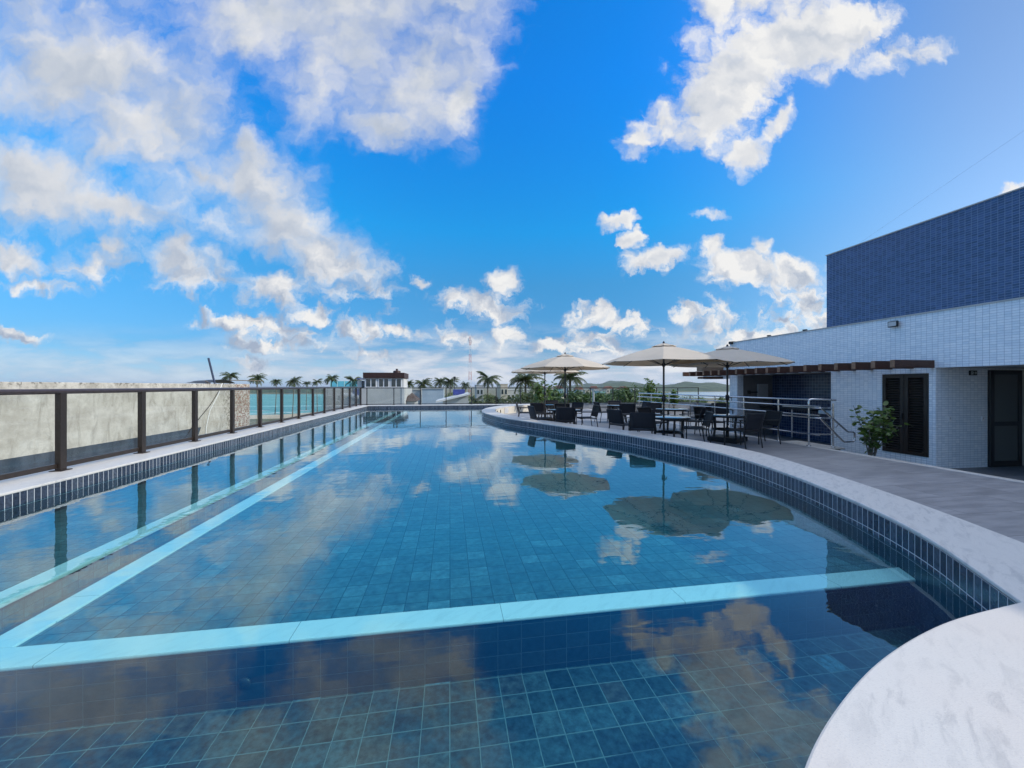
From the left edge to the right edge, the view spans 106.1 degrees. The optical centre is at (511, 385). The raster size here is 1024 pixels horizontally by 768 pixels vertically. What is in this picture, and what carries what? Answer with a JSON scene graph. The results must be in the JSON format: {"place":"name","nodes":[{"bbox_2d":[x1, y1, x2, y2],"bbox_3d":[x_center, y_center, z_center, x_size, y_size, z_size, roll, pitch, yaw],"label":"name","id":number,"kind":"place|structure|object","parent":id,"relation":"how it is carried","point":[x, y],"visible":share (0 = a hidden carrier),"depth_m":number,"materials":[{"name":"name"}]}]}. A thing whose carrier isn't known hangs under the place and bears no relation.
{"place":"outdoors","nodes":[
{"label":"outdoors","id":0,"kind":"place"},
{"bbox_2d":[250,412,314,418],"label":"beach","id":1,"kind":"structure","parent":0,"point":[276,416],"depth_m":152.35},
{"bbox_2d":[270,379,281,413],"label":"coconut palm","id":2,"kind":"object","parent":1,"relation":"on","point":[275,381],"visible":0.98,"depth_m":164.81,"materials":[{"name":"green plant"}]},
{"bbox_2d":[285,376,302,416],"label":"coconut palm","id":3,"kind":"object","parent":1,"relation":"on","point":[293,381],"visible":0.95,"depth_m":149.77,"materials":[{"name":"green plant"}]},
{"bbox_2d":[312,378,323,411],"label":"coconut palm","id":4,"kind":"object","parent":1,"relation":"on","point":[315,382],"visible":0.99,"depth_m":159.96,"materials":[{"name":"green plant"}]},
{"bbox_2d":[250,394,322,414],"bbox_3d":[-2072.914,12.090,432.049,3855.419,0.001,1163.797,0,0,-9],"label":"sea","id":5,"kind":"structure","parent":0,"point":[268,403],"depth_m":264.14,"materials":[{"name":"liquid"}]},
{"bbox_2d":[250,389,322,392],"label":"headland","id":6,"kind":"structure","parent":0,"point":[291,391],"depth_m":688.68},
{"bbox_2d":[326,369,411,409],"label":"cabin building","id":7,"kind":"structure","parent":0,"point":[379,386],"depth_m":42.43,"materials":[{"name":"white paint"}]},
{"bbox_2d":[365,379,376,386],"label":"window","id":8,"kind":"structure","parent":7,"relation":"in","point":[368,382],"depth_m":42.34,"materials":[{"name":"white glass"}]},
{"bbox_2d":[378,379,388,386],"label":"window","id":9,"kind":"structure","parent":7,"relation":"in","point":[381,382],"depth_m":42.56,"materials":[{"name":"white glass"}]},
{"bbox_2d":[391,379,401,386],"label":"window","id":10,"kind":"structure","parent":7,"relation":"in","point":[394,382],"depth_m":42.78,"materials":[{"name":"glass"}]},
{"bbox_2d":[421,388,444,404],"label":"house","id":11,"kind":"structure","parent":0,"point":[431,395],"depth_m":58.79,"materials":[{"name":"paint"}]},
{"bbox_2d":[436,389,469,402],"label":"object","id":12,"kind":"structure","parent":0,"point":[460,396],"depth_m":49.62,"materials":[{"name":"white"}]},
{"bbox_2d":[250,386,729,424],"bbox_3d":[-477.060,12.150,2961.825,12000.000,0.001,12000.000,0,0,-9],"label":"ground","id":13,"kind":"structure","parent":0,"point":[491,390],"depth_m":832.94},
{"bbox_2d":[0,382,249,473],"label":"wall","id":14,"kind":"structure","parent":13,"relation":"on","point":[100,423],"depth_m":13.38,"materials":[{"name":"concrete"}]},
{"bbox_2d":[188,379,233,383],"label":"tarp roof","id":15,"kind":"structure","parent":14,"relation":"on","point":[216,381],"depth_m":20.27,"materials":[{"name":"black metal"}]},
{"bbox_2d":[207,358,215,383],"bbox_3d":[-15.501,-0.760,19.863,0.096,1.351,0.543,0,0,-3],"label":"leaning pole","id":16,"kind":"object","parent":14,"relation":"on","point":[211,370],"visible":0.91,"depth_m":19.83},
{"bbox_2d":[205,383,222,433],"bbox_3d":[-15.329,1.502,19.841,0.156,3.299,1.598,0,0,-14],"label":"hanging cable","id":17,"kind":"object","parent":14,"relation":"hanging from","point":[210,410],"visible":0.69,"depth_m":19.44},
{"bbox_2d":[219,372,240,383],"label":"coconut palm","id":18,"kind":"object","parent":13,"relation":"on","point":[229,377],"visible":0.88,"depth_m":91.59,"materials":[{"name":"green plant"}]},
{"bbox_2d":[247,373,266,421],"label":"coconut palm","id":19,"kind":"object","parent":13,"relation":"on","point":[259,377],"visible":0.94,"depth_m":99.83,"materials":[{"name":"green plant"}]},
{"bbox_2d":[302,381,311,409],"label":"coconut palm","id":20,"kind":"object","parent":13,"relation":"on","point":[306,383],"visible":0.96,"depth_m":189.85,"materials":[{"name":"green plant"}]},
{"bbox_2d":[324,374,338,386],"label":"coconut palm","id":21,"kind":"object","parent":13,"relation":"on","point":[334,378],"visible":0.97,"depth_m":109.89,"materials":[{"name":"green plant"}]},
{"bbox_2d":[344,376,361,386],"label":"coconut palm","id":22,"kind":"object","parent":13,"relation":"on","point":[354,382],"visible":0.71,"depth_m":99.19,"materials":[{"name":"green plant"}]},
{"bbox_2d":[406,393,419,404],"bbox_3d":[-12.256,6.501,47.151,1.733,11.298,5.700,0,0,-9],"label":"house","id":23,"kind":"structure","parent":13,"relation":"on","point":[412,399],"depth_m":45.07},
{"bbox_2d":[412,389,421,404],"bbox_3d":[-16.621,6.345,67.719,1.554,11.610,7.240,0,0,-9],"label":"house","id":24,"kind":"structure","parent":13,"relation":"on","point":[416,392],"depth_m":64.33,"materials":[{"name":"concrete"}]},
{"bbox_2d":[414,378,433,388],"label":"coconut palm","id":25,"kind":"object","parent":13,"relation":"on","point":[423,383],"visible":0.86,"depth_m":79.64,"materials":[{"name":"green plant"}]},
{"bbox_2d":[432,377,445,387],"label":"coconut palm","id":26,"kind":"object","parent":13,"relation":"on","point":[440,381],"visible":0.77,"depth_m":119.36,"materials":[{"name":"green plant"}]},
{"bbox_2d":[442,377,459,395],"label":"coconut palm","id":27,"kind":"object","parent":13,"relation":"on","point":[449,383],"visible":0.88,"depth_m":109.66,"materials":[{"name":"green plant"}]},
{"bbox_2d":[461,381,470,392],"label":"coconut palm","id":28,"kind":"object","parent":13,"relation":"on","point":[466,385],"visible":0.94,"depth_m":159.42,"materials":[{"name":"green plant"}]},
{"bbox_2d":[444,392,493,402],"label":"trees","id":29,"kind":"object","parent":13,"relation":"on","point":[469,397],"visible":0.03,"depth_m":237.66,"materials":[{"name":"green plant"}]},
{"bbox_2d":[468,337,471,402],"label":"lattice mast","id":30,"kind":"object","parent":13,"relation":"on","point":[469,339],"visible":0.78,"depth_m":229.47,"materials":[{"name":"metal"}]},
{"bbox_2d":[468,395,483,402],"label":"coconut palm","id":31,"kind":"object","parent":13,"relation":"on","point":[474,400],"visible":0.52,"depth_m":61.72,"materials":[{"name":"green plant"}]},
{"bbox_2d":[475,385,482,400],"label":"house","id":32,"kind":"structure","parent":13,"relation":"on","point":[478,390],"depth_m":119.92,"materials":[{"name":"white paint"}]},
{"bbox_2d":[477,393,494,402],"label":"broadleaf tree","id":33,"kind":"object","parent":13,"relation":"on","point":[489,399],"visible":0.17,"depth_m":54.66,"materials":[{"name":"green plant"}]},
{"bbox_2d":[476,371,502,398],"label":"coconut palm","id":34,"kind":"object","parent":13,"relation":"on","point":[489,380],"visible":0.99,"depth_m":74.28,"materials":[{"name":"green plant"}]},
{"bbox_2d":[491,396,506,402],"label":"coconut palm","id":35,"kind":"object","parent":13,"relation":"on","point":[500,400],"visible":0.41,"depth_m":57.59,"materials":[{"name":"green plant"}]},
{"bbox_2d":[497,384,507,401],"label":"house","id":36,"kind":"structure","parent":13,"relation":"on","point":[502,389],"depth_m":109.09,"materials":[{"name":"white paint"}]},
{"bbox_2d":[499,395,513,402],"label":"broadleaf tree","id":37,"kind":"object","parent":13,"relation":"on","point":[507,398],"visible":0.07,"depth_m":50.13,"materials":[{"name":"green plant"}]},
{"bbox_2d":[508,389,531,402],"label":"apartment block","id":38,"kind":"structure","parent":13,"relation":"on","point":[510,392],"depth_m":113.56,"materials":[{"name":"white paint"}]},
{"bbox_2d":[509,390,536,402],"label":"broadleaf tree","id":39,"kind":"object","parent":13,"relation":"on","point":[528,396],"visible":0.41,"depth_m":45.47,"materials":[{"name":"green plant"}]},
{"bbox_2d":[508,373,545,399],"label":"coconut palm","id":40,"kind":"object","parent":13,"relation":"on","point":[526,380],"visible":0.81,"depth_m":51.44,"materials":[{"name":"green plant"}]},
{"bbox_2d":[528,387,562,403],"bbox_3d":[3.861,6.145,38.154,4.410,12.026,4.139,0,0,37],"label":"broadleaf tree","id":41,"kind":"object","parent":13,"relation":"on","point":[555,394],"visible":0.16,"depth_m":37.86,"materials":[{"name":"green plant"}]},
{"bbox_2d":[553,370,587,391],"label":"coconut palm","id":42,"kind":"object","parent":13,"relation":"on","point":[570,377],"visible":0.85,"depth_m":43.70,"materials":[{"name":"green plant"}]},
{"bbox_2d":[557,388,591,402],"bbox_3d":[5.989,6.192,35.609,4.598,11.932,3.421,0,0,42],"label":"broadleaf tree","id":43,"kind":"object","parent":13,"relation":"on","point":[577,396],"visible":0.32,"depth_m":35.45,"materials":[{"name":"green plant"}]},
{"bbox_2d":[449,403,729,413],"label":"apartment block","id":44,"kind":"structure","parent":13,"relation":"on","point":[588,406],"depth_m":26.06,"materials":[{"name":"white paint"}]},
{"bbox_2d":[0,404,1023,767],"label":"swimming pool","id":45,"kind":"structure","parent":44,"relation":"on","point":[774,612],"depth_m":2.57,"materials":[{"name":"tile"}]},
{"bbox_2d":[0,387,361,480],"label":"glass railing","id":46,"kind":"object","parent":45,"relation":"on","point":[62,463],"visible":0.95,"depth_m":6.56,"materials":[{"name":"brown metal"}]},
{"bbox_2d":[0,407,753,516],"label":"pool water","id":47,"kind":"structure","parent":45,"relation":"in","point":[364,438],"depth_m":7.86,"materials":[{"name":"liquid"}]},
{"bbox_2d":[362,387,699,404],"bbox_3d":[1.955,0.627,24.746,22.150,1.045,0.120,0,0,-9],"label":"glass railing","id":48,"kind":"object","parent":44,"relation":"on","point":[446,403],"visible":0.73,"depth_m":24.97,"materials":[{"name":"glass"}]},
{"bbox_2d":[507,409,1023,578],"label":"pool deck","id":49,"kind":"structure","parent":44,"relation":"on","point":[994,504],"depth_m":6.10,"materials":[{"name":"stone"}]},
{"bbox_2d":[515,402,531,417],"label":"sling armchair","id":50,"kind":"object","parent":49,"relation":"on","point":[518,410],"visible":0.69,"depth_m":15.64,"materials":[{"name":"black metal"}]},
{"bbox_2d":[530,403,545,416],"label":"sling armchair","id":51,"kind":"object","parent":49,"relation":"on","point":[540,406],"visible":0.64,"depth_m":14.87,"materials":[{"name":"black metal"}]},
{"bbox_2d":[527,405,551,420],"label":"sling armchair","id":52,"kind":"object","parent":49,"relation":"on","point":[532,412],"visible":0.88,"depth_m":12.61,"materials":[{"name":"fabric"}]},
{"bbox_2d":[529,380,556,402],"bbox_3d":[1.803,0.584,21.572,1.605,1.840,1.008,0,0,-9],"label":"clusia shrub","id":53,"kind":"object","parent":49,"relation":"on","point":[538,388],"visible":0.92,"depth_m":21.54,"materials":[{"name":"green plant"}]},
{"bbox_2d":[511,368,578,420],"bbox_3d":[1.418,0.185,16.600,2.836,2.630,2.836,0,0,-42],"label":"umbrella","id":54,"kind":"object","parent":49,"relation":"on","point":[523,371],"visible":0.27,"depth_m":16.59,"materials":[{"name":"fabric"}]},
{"bbox_2d":[538,404,553,420],"bbox_3d":[1.447,1.145,16.400,1.030,0.719,1.030,0,0,-9],"label":"round table","id":55,"kind":"object","parent":49,"relation":"on","point":[550,405],"visible":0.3,"depth_m":16.18,"materials":[{"name":"black glass"}]},
{"bbox_2d":[545,400,557,416],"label":"sling armchair","id":56,"kind":"object","parent":49,"relation":"on","point":[550,402],"visible":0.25,"depth_m":17.62,"materials":[{"name":"black metal"}]},
{"bbox_2d":[554,403,570,423],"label":"sling armchair","id":57,"kind":"object","parent":49,"relation":"on","point":[559,405],"visible":0.16,"depth_m":14.29,"materials":[{"name":"fabric"}]},
{"bbox_2d":[549,409,579,423],"bbox_3d":[1.777,1.145,12.950,1.030,0.719,1.030,0,0,-26],"label":"round table","id":58,"kind":"object","parent":49,"relation":"on","point":[554,410],"visible":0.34,"depth_m":12.82,"materials":[{"name":"black metal"}]},
{"bbox_2d":[521,352,609,422],"bbox_3d":[1.780,0.185,12.900,2.836,2.630,2.836,0,0,-36],"label":"umbrella","id":59,"kind":"object","parent":49,"relation":"on","point":[564,362],"visible":0.9,"depth_m":12.36,"materials":[{"name":"beige fabric"}]},
{"bbox_2d":[555,407,575,423],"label":"sling armchair","id":60,"kind":"object","parent":49,"relation":"on","point":[565,414],"visible":0.91,"depth_m":11.84,"materials":[{"name":"fabric"}]},
{"bbox_2d":[572,402,583,423],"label":"sling armchair","id":61,"kind":"object","parent":49,"relation":"on","point":[578,405],"visible":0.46,"depth_m":15.42,"materials":[{"name":"fabric"}]},
{"bbox_2d":[576,405,599,426],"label":"sling armchair","id":62,"kind":"object","parent":49,"relation":"on","point":[595,410],"visible":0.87,"depth_m":13.10,"materials":[{"name":"fabric"}]},
{"bbox_2d":[593,402,611,421],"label":"sling armchair","id":63,"kind":"object","parent":49,"relation":"on","point":[598,403],"visible":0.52,"depth_m":15.65,"materials":[{"name":"black metal"}]},
{"bbox_2d":[608,400,620,408],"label":"sling armchair","id":64,"kind":"object","parent":49,"relation":"on","point":[614,402],"visible":0.27,"depth_m":17.43,"materials":[{"name":"black metal"}]},
{"bbox_2d":[607,404,627,422],"bbox_3d":[4.418,1.145,15.850,1.030,0.719,1.030,0,0,12],"label":"round table","id":65,"kind":"object","parent":49,"relation":"on","point":[613,405],"visible":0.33,"depth_m":15.56,"materials":[{"name":"black metal"}]},
{"bbox_2d":[606,409,637,431],"bbox_3d":[3.110,1.078,10.882,0.678,0.848,0.618,0,0,-28],"label":"sling armchair","id":66,"kind":"object","parent":49,"relation":"on","point":[615,416],"visible":0.73,"depth_m":10.73,"materials":[{"name":"fabric"}]},
{"bbox_2d":[617,403,635,414],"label":"sling armchair","id":67,"kind":"object","parent":49,"relation":"on","point":[626,408],"visible":0.67,"depth_m":14.58,"materials":[{"name":"black metal"}]},
{"bbox_2d":[629,401,650,418],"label":"sling armchair","id":68,"kind":"object","parent":49,"relation":"on","point":[644,403],"visible":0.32,"depth_m":16.20,"materials":[{"name":"black metal"}]},
{"bbox_2d":[628,412,655,433],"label":"sling armchair","id":69,"kind":"object","parent":49,"relation":"on","point":[641,421],"visible":0.89,"depth_m":9.45,"materials":[{"name":"fabric"}]},
{"bbox_2d":[637,407,667,435],"bbox_3d":[4.237,1.078,11.634,0.618,0.848,0.678,0,0,-30],"label":"sling armchair","id":70,"kind":"object","parent":49,"relation":"on","point":[644,409],"visible":0.33,"depth_m":11.81,"materials":[{"name":"fabric"}]},
{"bbox_2d":[646,403,666,424],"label":"sling armchair","id":71,"kind":"object","parent":49,"relation":"on","point":[653,406],"visible":0.48,"depth_m":14.92,"materials":[{"name":"fabric"}]},
{"bbox_2d":[602,341,732,435],"bbox_3d":[3.824,0.185,9.700,2.836,2.630,2.836,0,0,-1],"label":"umbrella","id":72,"kind":"object","parent":49,"relation":"on","point":[663,354],"visible":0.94,"depth_m":9.20,"materials":[{"name":"beige fabric"}]},
{"bbox_2d":[656,408,687,429],"bbox_3d":[5.514,1.145,13.300,1.030,0.719,1.030,0,0,-5],"label":"round table","id":73,"kind":"object","parent":49,"relation":"on","point":[673,409],"visible":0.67,"depth_m":13.07,"materials":[{"name":"black metal"}]},
{"bbox_2d":[655,415,690,437],"bbox_3d":[4.035,1.145,9.900,1.030,0.719,1.030,0,0,-44],"label":"round table","id":74,"kind":"object","parent":49,"relation":"on","point":[671,417],"visible":0.73,"depth_m":9.66,"materials":[{"name":"black metal"}]},
{"bbox_2d":[679,407,705,435],"bbox_3d":[5.582,1.078,11.878,0.678,0.848,0.618,0,0,35],"label":"sling armchair","id":75,"kind":"object","parent":49,"relation":"on","point":[702,412],"visible":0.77,"depth_m":11.66,"materials":[{"name":"fabric"}]},
{"bbox_2d":[681,411,713,442],"bbox_3d":[4.776,1.078,9.942,0.678,0.848,0.618,0,0,12],"label":"sling armchair","id":76,"kind":"object","parent":49,"relation":"on","point":[707,419],"visible":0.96,"depth_m":9.86,"materials":[{"name":"fabric"}]},
{"bbox_2d":[687,404,713,429],"bbox_3d":[6.540,1.078,13.301,0.678,0.848,0.618,0,0,-2],"label":"sling armchair","id":77,"kind":"object","parent":49,"relation":"on","point":[712,409],"visible":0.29,"depth_m":13.47,"materials":[{"name":"fabric"}]},
{"bbox_2d":[693,407,723,435],"bbox_3d":[6.018,1.078,11.789,0.618,0.848,0.678,0,0,-8],"label":"sling armchair","id":78,"kind":"object","parent":49,"relation":"on","point":[697,410],"visible":0.41,"depth_m":12.02,"materials":[{"name":"fabric"}]},
{"bbox_2d":[711,403,732,426],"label":"sling armchair","id":79,"kind":"object","parent":49,"relation":"on","point":[720,410],"visible":0.45,"depth_m":14.68,"materials":[{"name":"fabric"}]},
{"bbox_2d":[704,413,746,437],"bbox_3d":[5.837,1.145,10.550,1.030,0.719,1.030,0,0,29],"label":"round table","id":80,"kind":"object","parent":49,"relation":"on","point":[721,415],"visible":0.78,"depth_m":10.28,"materials":[{"name":"black metal"}]},
{"bbox_2d":[669,344,794,443],"bbox_3d":[5.847,0.185,10.450,2.836,2.630,2.836,0,0,-17],"label":"umbrella","id":81,"kind":"object","parent":49,"relation":"on","point":[738,357],"visible":0.91,"depth_m":10.17,"materials":[{"name":"beige fabric"}]},
{"bbox_2d":[723,413,764,449],"bbox_3d":[5.679,1.078,9.414,0.618,0.848,0.678,0,0,-22],"label":"sling armchair","id":82,"kind":"object","parent":49,"relation":"on","point":[753,423],"visible":0.99,"depth_m":9.18,"materials":[{"name":"fabric"}]},
{"bbox_2d":[743,410,782,444],"bbox_3d":[6.621,1.078,10.151,0.678,0.848,0.618,0,0,-2],"label":"sling armchair","id":83,"kind":"object","parent":49,"relation":"on","point":[772,417],"visible":0.72,"depth_m":10.08,"materials":[{"name":"fabric"}]},
{"bbox_2d":[590,409,1023,482],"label":"deck kerb","id":84,"kind":"structure","parent":49,"relation":"attached to","point":[997,477],"depth_m":7.61,"materials":[{"name":"stone"}]},
{"bbox_2d":[637,393,855,446],"bbox_3d":[7.200,0.909,13.821,1.118,1.202,9.100,0,0,-9],"label":"steel guard rail","id":85,"kind":"object","parent":84,"relation":"on","point":[809,406],"visible":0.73,"depth_m":10.09,"materials":[{"name":"metal"}]},
{"bbox_2d":[659,412,1023,480],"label":"walkway","id":86,"kind":"structure","parent":44,"relation":"on","point":[1014,472],"depth_m":8.38,"materials":[{"name":"tile"}]},
{"bbox_2d":[644,378,659,401],"bbox_3d":[8.736,0.490,24.196,0.902,2.024,0.930,0,0,40],"label":"clusia shrub","id":87,"kind":"object","parent":86,"relation":"on","point":[648,388],"visible":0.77,"depth_m":24.11,"materials":[{"name":"green plant"}]},
{"bbox_2d":[655,391,668,403],"bbox_3d":[9.453,0.923,24.606,1.271,1.166,1.168,0,0,-9],"label":"clusia shrub","id":88,"kind":"object","parent":86,"relation":"on","point":[659,400],"visible":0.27,"depth_m":24.31,"materials":[{"name":"green plant"}]},
{"bbox_2d":[667,389,679,407],"bbox_3d":[10.472,0.850,25.100,0.839,1.306,0.872,0,0,-9],"label":"clusia shrub","id":89,"kind":"object","parent":86,"relation":"on","point":[673,391],"visible":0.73,"depth_m":24.99,"materials":[{"name":"green plant"}]},
{"bbox_2d":[760,406,826,438],"bbox_3d":[9.591,1.275,13.239,0.548,1.050,2.090,0,0,-9],"label":"counter","id":90,"kind":"object","parent":86,"relation":"on","point":[792,421],"visible":0.93,"depth_m":13.09,"materials":[{"name":"black metal"}]},
{"bbox_2d":[786,440,844,449],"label":"marble steps","id":91,"kind":"structure","parent":86,"relation":"on","point":[817,445],"depth_m":9.78,"materials":[{"name":"grey stone"}]},
{"bbox_2d":[683,186,1023,468],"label":"pool building","id":92,"kind":"structure","parent":86,"relation":"on","point":[946,290],"depth_m":8.70,"materials":[{"name":"white tile"}]},
{"bbox_2d":[818,410,830,421],"bbox_3d":[9.854,1.123,11.767,0.500,1.254,0.600,0,0,-9],"label":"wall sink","id":93,"kind":"object","parent":92,"relation":"attached to","point":[822,412],"depth_m":11.83,"materials":[{"name":"white ceramic"}]},
{"bbox_2d":[882,374,903,453],"bbox_3d":[9.008,0.645,9.096,0.090,1.840,0.445,0,0,-9],"label":"louvred door","id":94,"kind":"structure","parent":92,"relation":"in","point":[885,377],"depth_m":9.06,"materials":[{"name":"wood"}]},
{"bbox_2d":[888,320,898,327],"bbox_3d":[8.964,-1.450,9.034,0.106,0.140,0.200,0,0,-9],"label":"floodlight","id":95,"kind":"object","parent":92,"relation":"attached to","point":[893,324],"visible":1,"depth_m":8.99,"materials":[{"name":"white metal"}]},
{"bbox_2d":[904,373,928,456],"bbox_3d":[9.095,0.645,8.649,0.060,1.840,0.445,0,0,-9],"label":"louvred door","id":96,"kind":"structure","parent":92,"relation":"in","point":[907,377],"depth_m":8.64,"materials":[{"name":"brown metal"}]},
{"bbox_2d":[988,370,1021,466],"bbox_3d":[10.995,0.722,8.582,0.907,2.145,0.048,0,0,-9],"label":"porch door","id":97,"kind":"structure","parent":92,"relation":"in","point":[1004,386],"depth_m":8.57,"materials":[{"name":"glass"}]},
{"bbox_2d":[849,401,911,455],"bbox_3d":[8.133,1.070,8.595,1.155,1.471,0.732,0,0,-9],"label":"clusia shrub","id":98,"kind":"object","parent":86,"relation":"on","point":[873,430],"visible":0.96,"depth_m":8.55,"materials":[{"name":"green plant"}]},
{"bbox_2d":[585,391,615,401],"bbox_3d":[9.230,6.342,40.300,4.692,11.634,4.670,0,0,-43],"label":"broadleaf tree","id":99,"kind":"object","parent":13,"relation":"on","point":[601,398],"visible":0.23,"depth_m":39.85,"materials":[{"name":"green plant"}]},
{"bbox_2d":[601,386,614,393],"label":"house","id":100,"kind":"structure","parent":13,"relation":"on","point":[606,390],"depth_m":316.80,"materials":[{"name":"paint"}]},
{"bbox_2d":[607,383,643,401],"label":"broadleaf tree","id":101,"kind":"object","parent":13,"relation":"on","point":[625,395],"visible":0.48,"depth_m":41.57,"materials":[{"name":"green plant"}]},
{"bbox_2d":[633,386,649,400],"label":"broadleaf tree","id":102,"kind":"object","parent":13,"relation":"on","point":[644,398],"visible":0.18,"depth_m":42.86,"materials":[{"name":"green plant"}]},
{"bbox_2d":[678,396,704,402],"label":"broadleaf tree","id":103,"kind":"object","parent":13,"relation":"on","point":[683,401],"visible":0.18,"depth_m":59.47,"materials":[{"name":"green plant"}]},
{"bbox_2d":[716,397,729,404],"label":"broadleaf tree","id":104,"kind":"object","parent":13,"relation":"on","point":[721,398],"visible":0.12,"depth_m":60.10,"materials":[{"name":"green plant"}]},
{"bbox_2d":[0,0,1023,385],"label":"sky","id":105,"kind":"structure","parent":0,"point":[285,190],"materials":[{"name":"blue"}]},
{"bbox_2d":[563,381,672,388],"bbox_3d":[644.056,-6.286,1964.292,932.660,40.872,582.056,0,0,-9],"label":"hills","id":106,"kind":"structure","parent":0,"point":[591,384],"depth_m":1825.81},
{"bbox_2d":[604,381,729,390],"bbox_3d":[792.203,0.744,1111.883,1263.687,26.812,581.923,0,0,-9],"label":"hills","id":107,"kind":"structure","parent":0,"point":[709,386],"depth_m":927.44,"materials":[{"name":"plant"}]},
{"bbox_2d":[666,392,729,397],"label":"lagoon","id":108,"kind":"structure","parent":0,"point":[710,393],"depth_m":611.09,"materials":[{"name":"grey liquid"}]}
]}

